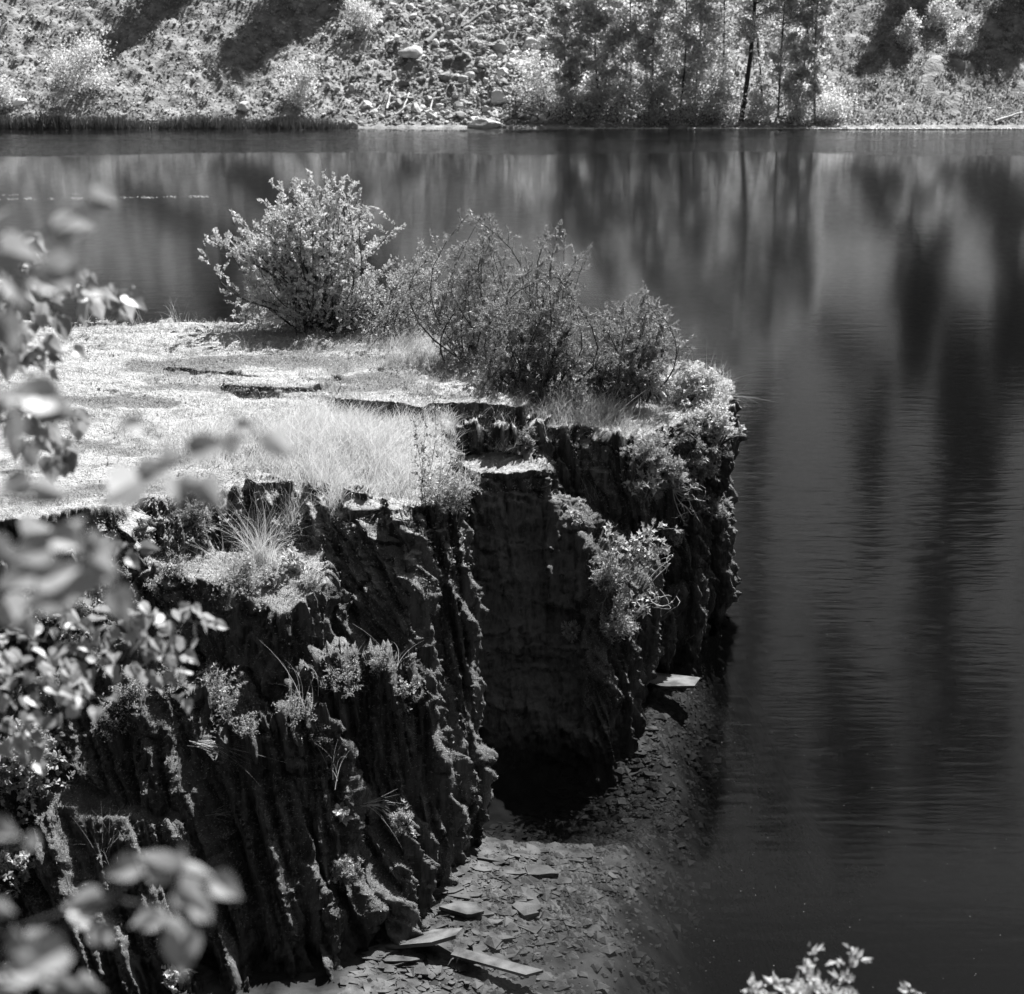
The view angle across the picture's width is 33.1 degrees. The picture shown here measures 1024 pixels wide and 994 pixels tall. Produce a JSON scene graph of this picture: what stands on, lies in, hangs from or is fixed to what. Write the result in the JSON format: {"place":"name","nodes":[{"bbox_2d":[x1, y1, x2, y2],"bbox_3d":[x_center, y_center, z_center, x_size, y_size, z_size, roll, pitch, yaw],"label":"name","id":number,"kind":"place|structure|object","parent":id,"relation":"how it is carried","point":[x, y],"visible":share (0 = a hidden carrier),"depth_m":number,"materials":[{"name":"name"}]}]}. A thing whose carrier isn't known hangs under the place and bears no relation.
{"place":"outdoors","nodes":[
{"label":"outdoors","id":0,"kind":"place"},
{"bbox_2d":[0,318,747,993],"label":"cliff","id":1,"kind":"structure","parent":0,"point":[526,578],"depth_m":15.55,"materials":[{"name":"stone"}]},
{"bbox_2d":[0,809,35,898],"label":"leafy bush","id":2,"kind":"object","parent":1,"relation":"on","point":[9,865],"visible":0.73,"depth_m":13.76,"materials":[{"name":"grey plant"}]},
{"bbox_2d":[0,715,86,814],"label":"leafy bush","id":3,"kind":"object","parent":1,"relation":"on","point":[28,775],"visible":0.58,"depth_m":13.92,"materials":[{"name":"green plant"}]},
{"bbox_2d":[22,556,103,642],"bbox_3d":[-3.926,0.933,14.802,0.934,0.779,0.697,0,18,0],"label":"leafy bush","id":4,"kind":"object","parent":1,"relation":"on","point":[42,617],"visible":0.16,"depth_m":14.67,"materials":[{"name":"grey plant"}]},
{"bbox_2d":[91,692,135,741],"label":"rock plant","id":5,"kind":"object","parent":1,"relation":"on","point":[105,716],"visible":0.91,"depth_m":14.21,"materials":[{"name":"grey plant"}]},
{"bbox_2d":[109,677,151,711],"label":"rock plant","id":6,"kind":"object","parent":1,"relation":"on","point":[125,693],"visible":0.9,"depth_m":14.11,"materials":[{"name":"grey plant"}]},
{"bbox_2d":[155,546,195,582],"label":"rock plant","id":7,"kind":"object","parent":1,"relation":"on","point":[177,571],"visible":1,"depth_m":15.16,"materials":[{"name":"grey plant"}]},
{"bbox_2d":[161,964,197,993],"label":"rock plant","id":8,"kind":"object","parent":1,"relation":"on","point":[171,974],"visible":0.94,"depth_m":13.60,"materials":[{"name":"grey plant"}]},
{"bbox_2d":[170,499,223,543],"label":"heather","id":9,"kind":"object","parent":1,"relation":"on","point":[196,512],"visible":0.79,"depth_m":15.88,"materials":[{"name":"grey plant"}]},
{"bbox_2d":[178,662,257,725],"bbox_3d":[-2.579,1.850,14.892,0.795,0.882,0.760,0,18,0],"label":"heather","id":10,"kind":"object","parent":1,"relation":"on","point":[218,684],"visible":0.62,"depth_m":14.78,"materials":[{"name":"grey plant"}]},
{"bbox_2d":[178,531,270,580],"bbox_3d":[-2.471,0.553,15.122,0.897,0.502,0.708,0,18,0],"label":"grass tuft","id":11,"kind":"object","parent":1,"relation":"on","point":[223,568],"visible":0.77,"depth_m":15.24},
{"bbox_2d":[230,710,261,741],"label":"rock plant","id":12,"kind":"object","parent":1,"relation":"on","point":[245,728],"visible":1,"depth_m":13.99,"materials":[{"name":"grey plant"}]},
{"bbox_2d":[221,550,273,594],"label":"heather","id":13,"kind":"object","parent":1,"relation":"on","point":[245,567],"visible":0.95,"depth_m":15.11,"materials":[{"name":"grey plant"}]},
{"bbox_2d":[230,298,273,328],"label":"leafy bush","id":14,"kind":"object","parent":1,"relation":"on","point":[243,313],"visible":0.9,"depth_m":23.13,"materials":[{"name":"grey plant"}]},
{"bbox_2d":[202,491,309,564],"bbox_3d":[-2.264,0.257,15.599,1.195,0.818,1.088,0,18,0],"label":"grass tuft","id":15,"kind":"object","parent":1,"relation":"on","point":[260,553],"visible":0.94,"depth_m":15.71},
{"bbox_2d":[259,562,288,591],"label":"rock plant","id":16,"kind":"object","parent":1,"relation":"on","point":[269,581],"visible":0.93,"depth_m":15.30,"materials":[{"name":"grey plant"}]},
{"bbox_2d":[257,470,318,528],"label":"grass tuft","id":17,"kind":"object","parent":1,"relation":"on","point":[292,514],"visible":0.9,"depth_m":16.19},
{"bbox_2d":[279,540,305,572],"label":"rock plant","id":18,"kind":"object","parent":1,"relation":"on","point":[291,557],"visible":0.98,"depth_m":15.46,"materials":[{"name":"white plant"}]},
{"bbox_2d":[276,516,311,549],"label":"rock plant","id":19,"kind":"object","parent":1,"relation":"on","point":[287,539],"visible":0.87,"depth_m":16.02,"materials":[{"name":"grey plant"}]},
{"bbox_2d":[271,691,317,726],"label":"rock plant","id":20,"kind":"object","parent":1,"relation":"on","point":[297,713],"visible":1,"depth_m":14.02,"materials":[{"name":"grey plant"}]},
{"bbox_2d":[197,168,408,338],"bbox_3d":[-2.783,-3.097,22.832,2.885,2.485,1.765,7,19,20],"label":"leafy bush","id":21,"kind":"object","parent":1,"relation":"on","point":[311,277],"visible":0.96,"depth_m":22.57,"materials":[{"name":"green plant"}]},
{"bbox_2d":[305,655,363,696],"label":"rock plant","id":22,"kind":"object","parent":1,"relation":"on","point":[335,681],"visible":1,"depth_m":14.26,"materials":[{"name":"grey plant"}]},
{"bbox_2d":[306,457,366,512],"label":"grass tuft","id":23,"kind":"object","parent":1,"relation":"on","point":[331,504],"visible":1,"depth_m":15.95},
{"bbox_2d":[327,802,354,827],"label":"rock plant","id":24,"kind":"object","parent":1,"relation":"on","point":[340,810],"visible":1,"depth_m":14.10,"materials":[{"name":"grey plant"}]},
{"bbox_2d":[329,853,363,891],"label":"heather","id":25,"kind":"object","parent":1,"relation":"on","point":[348,872],"visible":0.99,"depth_m":14.02,"materials":[{"name":"grey plant"}]},
{"bbox_2d":[0,320,737,560],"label":"grass","id":26,"kind":"structure","parent":1,"relation":"on","point":[288,417],"depth_m":18.86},
{"bbox_2d":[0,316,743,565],"bbox_3d":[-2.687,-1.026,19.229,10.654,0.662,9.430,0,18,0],"label":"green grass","id":27,"kind":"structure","parent":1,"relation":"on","point":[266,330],"depth_m":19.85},
{"bbox_2d":[0,435,746,968],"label":"moss","id":28,"kind":"object","parent":1,"relation":"on","point":[288,741],"visible":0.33,"depth_m":14.41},
{"bbox_2d":[365,646,397,676],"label":"rock plant","id":29,"kind":"object","parent":1,"relation":"on","point":[380,664],"visible":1,"depth_m":14.36,"materials":[{"name":"grey plant"}]},
{"bbox_2d":[337,229,467,345],"bbox_3d":[-1.489,-2.663,22.326,1.856,1.693,2.023,0,18,0],"label":"leafy bush","id":30,"kind":"object","parent":1,"relation":"on","point":[393,305],"visible":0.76,"depth_m":22.32,"materials":[{"name":"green plant"}]},
{"bbox_2d":[388,798,419,837],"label":"heather","id":31,"kind":"object","parent":1,"relation":"on","point":[396,821],"visible":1,"depth_m":14.35,"materials":[{"name":"grey plant"}]},
{"bbox_2d":[393,673,419,711],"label":"rock plant","id":32,"kind":"object","parent":1,"relation":"on","point":[405,689],"visible":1,"depth_m":14.38,"materials":[{"name":"grey plant"}]},
{"bbox_2d":[76,317,738,616],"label":"rim herbs","id":33,"kind":"object","parent":1,"relation":"on","point":[370,373],"visible":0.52,"depth_m":19.19,"materials":[{"name":"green plant"}]},
{"bbox_2d":[81,323,736,509],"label":"tall grass","id":34,"kind":"structure","parent":1,"relation":"on","point":[353,433],"depth_m":17.35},
{"bbox_2d":[409,395,464,548],"bbox_3d":[-0.708,-0.087,15.707,0.482,1.694,0.492,3,18,9],"label":"tall herb","id":35,"kind":"object","parent":1,"relation":"on","point":[425,484],"visible":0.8,"depth_m":15.59,"materials":[{"name":"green plant"}]},
{"bbox_2d":[422,460,480,514],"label":"heather","id":36,"kind":"object","parent":1,"relation":"on","point":[460,495],"visible":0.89,"depth_m":15.70,"materials":[{"name":"grey plant"}]},
{"bbox_2d":[394,207,532,369],"bbox_3d":[-0.386,-2.491,20.822,1.712,2.132,1.532,-16,24,-42],"label":"juniper","id":37,"kind":"object","parent":1,"relation":"on","point":[480,291],"visible":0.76,"depth_m":20.67,"materials":[{"name":"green plant"}]},
{"bbox_2d":[506,424,539,457],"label":"heather","id":38,"kind":"object","parent":1,"relation":"on","point":[524,440],"visible":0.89,"depth_m":18.56,"materials":[{"name":"grey plant"}]},
{"bbox_2d":[474,336,585,405],"bbox_3d":[0.232,-1.335,19.570,1.380,1.019,1.171,0,18,0],"label":"juniper","id":39,"kind":"object","parent":1,"relation":"on","point":[498,369],"visible":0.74,"depth_m":19.45,"materials":[{"name":"grey plant"}]},
{"bbox_2d":[468,218,619,402],"bbox_3d":[0.338,-2.066,19.564,1.714,2.263,1.835,0,18,0],"label":"juniper","id":40,"kind":"object","parent":1,"relation":"on","point":[549,329],"visible":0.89,"depth_m":19.46,"materials":[{"name":"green plant"}]},
{"bbox_2d":[561,619,581,642],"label":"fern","id":41,"kind":"object","parent":1,"relation":"on","point":[569,633],"visible":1,"depth_m":18.07,"materials":[{"name":"black plant"}]},
{"bbox_2d":[550,376,603,416],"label":"heather","id":42,"kind":"object","parent":1,"relation":"on","point":[576,388],"visible":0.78,"depth_m":19.31,"materials":[{"name":"grey plant"}]},
{"bbox_2d":[558,381,641,425],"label":"grass tuft","id":43,"kind":"object","parent":1,"relation":"on","point":[617,403],"visible":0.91,"depth_m":19.17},
{"bbox_2d":[589,550,628,591],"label":"rock plant","id":44,"kind":"object","parent":1,"relation":"on","point":[604,573],"visible":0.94,"depth_m":17.77,"materials":[{"name":"grey plant"}]},
{"bbox_2d":[598,601,640,644],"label":"rock plant","id":45,"kind":"object","parent":1,"relation":"on","point":[622,629],"visible":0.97,"depth_m":17.78,"materials":[{"name":"grey plant"}]},
{"bbox_2d":[549,280,696,406],"bbox_3d":[1.276,-1.660,19.514,1.600,1.603,1.478,-9,19,-25],"label":"juniper","id":46,"kind":"object","parent":1,"relation":"on","point":[632,365],"visible":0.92,"depth_m":19.42,"materials":[{"name":"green plant"}]},
{"bbox_2d":[601,564,657,624],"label":"maple seedling","id":47,"kind":"object","parent":1,"relation":"on","point":[622,596],"visible":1,"depth_m":17.62,"materials":[{"name":"grey plant"}]},
{"bbox_2d":[598,518,681,584],"bbox_3d":[1.304,0.551,17.712,0.907,0.803,0.525,0,18,0],"label":"maple seedling","id":48,"kind":"object","parent":1,"relation":"on","point":[636,547],"visible":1,"depth_m":17.60,"materials":[{"name":"grey plant"}]},
{"bbox_2d":[622,463,664,506],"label":"maple seedling","id":49,"kind":"object","parent":1,"relation":"on","point":[639,483],"visible":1,"depth_m":18.53,"materials":[{"name":"grey plant"}]},
{"bbox_2d":[619,421,670,476],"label":"heather","id":50,"kind":"object","parent":1,"relation":"on","point":[647,454],"visible":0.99,"depth_m":18.51,"materials":[{"name":"grey plant"}]},
{"bbox_2d":[640,426,678,462],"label":"rock plant","id":51,"kind":"object","parent":1,"relation":"on","point":[665,451],"visible":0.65,"depth_m":18.63,"materials":[{"name":"grey plant"}]},
{"bbox_2d":[655,454,691,491],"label":"rock plant","id":52,"kind":"object","parent":1,"relation":"on","point":[678,477],"visible":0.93,"depth_m":18.75,"materials":[{"name":"grey plant"}]},
{"bbox_2d":[659,513,688,546],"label":"rock plant","id":53,"kind":"object","parent":1,"relation":"on","point":[672,535],"visible":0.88,"depth_m":19.17,"materials":[{"name":"grey plant"}]},
{"bbox_2d":[650,402,741,510],"bbox_3d":[1.905,-0.469,19.301,1.278,1.340,1.272,0,18,0],"label":"juniper","id":54,"kind":"object","parent":1,"relation":"attached to","point":[688,438],"visible":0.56,"depth_m":19.01,"materials":[{"name":"grey plant"}]},
{"bbox_2d":[657,359,735,412],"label":"rock plant","id":55,"kind":"object","parent":1,"relation":"on","point":[693,380],"visible":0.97,"depth_m":19.79,"materials":[{"name":"grey plant"}]},
{"bbox_2d":[688,398,745,445],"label":"rock plant","id":56,"kind":"object","parent":1,"relation":"on","point":[716,419],"visible":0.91,"depth_m":19.14,"materials":[{"name":"grey plant"}]},
{"bbox_2d":[701,493,734,521],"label":"rock plant","id":57,"kind":"object","parent":1,"relation":"attached to","point":[716,506],"visible":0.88,"depth_m":19.77,"materials":[{"name":"grey plant"}]},
{"bbox_2d":[0,140,1023,993],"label":"water","id":58,"kind":"structure","parent":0,"point":[874,356],"depth_m":40.04,"materials":[{"name":"liquid"}]},
{"bbox_2d":[337,719,658,993],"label":"slate chips","id":59,"kind":"object","parent":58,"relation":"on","point":[388,961],"visible":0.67,"depth_m":14.82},
{"bbox_2d":[361,657,883,993],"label":"rubble","id":60,"kind":"object","parent":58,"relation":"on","point":[623,829],"visible":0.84,"depth_m":16.76,"materials":[{"name":"stone"}]},
{"bbox_2d":[371,928,462,949],"bbox_3d":[-0.776,3.586,14.053,0.710,0.190,0.317,5,18,14],"label":"slate slab","id":61,"kind":"object","parent":60,"relation":"on","point":[433,937],"depth_m":13.96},
{"bbox_2d":[439,900,483,917],"bbox_3d":[-0.403,3.479,14.614,0.355,0.078,0.263,7,19,22],"label":"slate slab","id":62,"kind":"object","parent":60,"relation":"on","point":[467,909],"depth_m":14.56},
{"bbox_2d":[451,947,542,976],"bbox_3d":[-0.122,3.730,13.785,0.760,0.038,0.120,8,19,23],"label":"slate splinter","id":63,"kind":"object","parent":60,"relation":"on","point":[522,970],"visible":1,"depth_m":13.78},
{"bbox_2d":[512,901,540,918],"bbox_3d":[0.114,3.522,14.698,0.260,0.056,0.187,5,18,14],"label":"slate slab","id":64,"kind":"object","parent":60,"relation":"on","point":[525,910],"depth_m":14.69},
{"bbox_2d":[525,865,558,876],"bbox_3d":[0.266,3.326,15.321,0.290,0.047,0.168,-1,18,-4],"label":"slate slab","id":65,"kind":"object","parent":60,"relation":"on","point":[540,870],"depth_m":15.29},
{"bbox_2d":[648,673,699,688],"bbox_3d":[1.695,2.035,19.055,0.718,0.058,0.401,5,18,14],"label":"slate slab","id":66,"kind":"object","parent":60,"relation":"on","point":[667,681],"depth_m":19.00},
{"bbox_2d":[0,0,1023,139],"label":"hillside","id":67,"kind":"structure","parent":0,"point":[936,63],"depth_m":81.80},
{"bbox_2d":[0,74,21,111],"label":"shrub","id":68,"kind":"object","parent":67,"relation":"on","point":[7,98],"visible":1,"depth_m":79.28,"materials":[{"name":"white plant"}]},
{"bbox_2d":[36,27,121,100],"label":"shrub","id":69,"kind":"object","parent":67,"relation":"on","point":[70,61],"visible":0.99,"depth_m":79.38,"materials":[{"name":"grey plant"}]},
{"bbox_2d":[266,47,327,108],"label":"shrub","id":70,"kind":"object","parent":67,"relation":"on","point":[306,73],"visible":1,"depth_m":79.36,"materials":[{"name":"grey plant"}]},
{"bbox_2d":[342,0,380,35],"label":"shrub","id":71,"kind":"object","parent":67,"relation":"on","point":[364,14],"visible":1,"depth_m":83.09,"materials":[{"name":"white plant"}]},
{"bbox_2d":[0,0,805,125],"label":"talus stones","id":72,"kind":"object","parent":67,"relation":"on","point":[500,47],"visible":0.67,"depth_m":81.82,"materials":[{"name":"stone"}]},
{"bbox_2d":[467,118,501,127],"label":"flat rock","id":73,"kind":"object","parent":67,"relation":"on","point":[481,123],"visible":0.87,"depth_m":78.39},
{"bbox_2d":[0,0,1023,125],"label":"ground cover","id":74,"kind":"object","parent":67,"relation":"on","point":[942,41],"visible":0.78,"depth_m":81.97,"materials":[{"name":"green plant"}]},
{"bbox_2d":[500,36,585,119],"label":"shrub","id":75,"kind":"object","parent":67,"relation":"on","point":[542,83],"visible":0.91,"depth_m":78.65,"materials":[{"name":"grey plant"}]},
{"bbox_2d":[541,0,589,111],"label":"broadleaf tree","id":76,"kind":"object","parent":67,"relation":"on","point":[561,8],"visible":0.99,"depth_m":77.86,"materials":[{"name":"grey plant"}]},
{"bbox_2d":[552,83,602,124],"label":"shrub","id":77,"kind":"object","parent":67,"relation":"on","point":[579,113],"visible":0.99,"depth_m":78.51,"materials":[{"name":"grey plant"}]},
{"bbox_2d":[561,0,628,108],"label":"broadleaf tree","id":78,"kind":"object","parent":67,"relation":"on","point":[592,16],"visible":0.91,"depth_m":78.06,"materials":[{"name":"grey plant"}]},
{"bbox_2d":[579,76,641,127],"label":"shrub","id":79,"kind":"object","parent":67,"relation":"on","point":[604,103],"visible":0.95,"depth_m":78.50,"materials":[{"name":"grey plant"}]},
{"bbox_2d":[597,0,654,106],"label":"broadleaf tree","id":80,"kind":"object","parent":67,"relation":"on","point":[621,8],"visible":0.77,"depth_m":78.64,"materials":[{"name":"grey plant"}]},
{"bbox_2d":[612,66,678,127],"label":"shrub","id":81,"kind":"object","parent":67,"relation":"on","point":[641,94],"visible":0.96,"depth_m":78.22,"materials":[{"name":"grey plant"}]},
{"bbox_2d":[627,0,683,114],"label":"broadleaf tree","id":82,"kind":"object","parent":67,"relation":"on","point":[648,56],"visible":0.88,"depth_m":77.94,"materials":[{"name":"grey plant"}]},
{"bbox_2d":[643,79,691,125],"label":"shrub","id":83,"kind":"object","parent":67,"relation":"on","point":[671,104],"visible":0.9,"depth_m":78.42,"materials":[{"name":"grey plant"}]},
{"bbox_2d":[656,0,732,116],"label":"broadleaf tree","id":84,"kind":"object","parent":67,"relation":"on","point":[682,23],"visible":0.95,"depth_m":78.04,"materials":[{"name":"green plant"}]},
{"bbox_2d":[666,0,731,101],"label":"broadleaf tree","id":85,"kind":"object","parent":67,"relation":"on","point":[700,7],"visible":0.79,"depth_m":78.69,"materials":[{"name":"grey plant"}]},
{"bbox_2d":[680,66,739,124],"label":"shrub","id":86,"kind":"object","parent":67,"relation":"on","point":[700,98],"visible":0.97,"depth_m":78.51,"materials":[{"name":"grey plant"}]},
{"bbox_2d":[701,0,751,91],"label":"broadleaf tree","id":87,"kind":"object","parent":67,"relation":"on","point":[723,59],"visible":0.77,"depth_m":78.75,"materials":[{"name":"grey plant"}]},
{"bbox_2d":[703,73,753,126],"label":"shrub","id":88,"kind":"object","parent":67,"relation":"on","point":[731,97],"visible":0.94,"depth_m":78.33,"materials":[{"name":"grey plant"}]},
{"bbox_2d":[739,0,773,108],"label":"broadleaf tree","id":89,"kind":"object","parent":67,"relation":"on","point":[758,39],"visible":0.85,"depth_m":78.43,"materials":[{"name":"grey plant"}]},
{"bbox_2d":[722,0,795,121],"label":"broadleaf tree","id":90,"kind":"object","parent":67,"relation":"on","point":[748,27],"visible":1,"depth_m":77.33,"materials":[{"name":"black plant"}]},
{"bbox_2d":[740,85,785,125],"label":"shrub","id":91,"kind":"object","parent":67,"relation":"on","point":[757,102],"visible":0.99,"depth_m":78.50,"materials":[{"name":"grey plant"}]},
{"bbox_2d":[761,0,809,116],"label":"broadleaf tree","id":92,"kind":"object","parent":67,"relation":"on","point":[774,57],"visible":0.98,"depth_m":77.89,"materials":[{"name":"grey plant"}]},
{"bbox_2d":[567,124,1023,129],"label":"shore pebbles","id":93,"kind":"object","parent":67,"relation":"on","point":[799,128],"visible":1,"depth_m":77.68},
{"bbox_2d":[774,80,822,125],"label":"shrub","id":94,"kind":"object","parent":67,"relation":"on","point":[795,98],"visible":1,"depth_m":78.59,"materials":[{"name":"grey plant"}]},
{"bbox_2d":[781,0,836,106],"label":"broadleaf tree","id":95,"kind":"object","parent":67,"relation":"on","point":[795,61],"visible":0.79,"depth_m":78.39,"materials":[{"name":"grey plant"}]},
{"bbox_2d":[794,0,837,123],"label":"broadleaf tree","id":96,"kind":"object","parent":67,"relation":"on","point":[815,82],"visible":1,"depth_m":77.88,"materials":[{"name":"grey plant"}]},
{"bbox_2d":[805,82,858,125],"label":"shrub","id":97,"kind":"object","parent":67,"relation":"on","point":[831,103],"visible":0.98,"depth_m":78.77,"materials":[{"name":"grey plant"}]},
{"bbox_2d":[892,7,924,51],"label":"shrub","id":98,"kind":"object","parent":67,"relation":"on","point":[911,22],"visible":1,"depth_m":82.31,"materials":[{"name":"grey plant"}]},
{"bbox_2d":[921,0,959,32],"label":"shrub","id":99,"kind":"object","parent":67,"relation":"on","point":[940,19],"visible":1,"depth_m":83.60,"materials":[{"name":"grey plant"}]},
{"bbox_2d":[942,16,983,56],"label":"shrub","id":100,"kind":"object","parent":67,"relation":"on","point":[971,25],"visible":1,"depth_m":82.05,"materials":[{"name":"grey plant"}]},
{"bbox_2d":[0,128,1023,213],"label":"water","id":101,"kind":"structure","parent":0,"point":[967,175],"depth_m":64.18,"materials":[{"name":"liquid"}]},
{"bbox_2d":[0,111,358,128],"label":"reeds","id":102,"kind":"object","parent":101,"relation":"in","point":[94,122],"visible":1,"depth_m":78.00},
{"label":"near bank","id":103,"kind":"structure","parent":0,"visible":0},
{"bbox_2d":[0,229,228,776],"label":"aspen sapling","id":104,"kind":"object","parent":103,"relation":"on","point":[122,303],"visible":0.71,"depth_m":4.58,"materials":[{"name":"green plant"}]},
{"bbox_2d":[0,185,293,993],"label":"birch sapling","id":105,"kind":"object","parent":103,"relation":"on","point":[45,577],"visible":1,"depth_m":1.73,"materials":[{"name":"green plant"}]},
{"bbox_2d":[742,941,872,993],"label":"leafy sprig","id":106,"kind":"object","parent":103,"relation":"on","point":[797,988],"visible":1,"depth_m":4.99,"materials":[{"name":"grey plant"}]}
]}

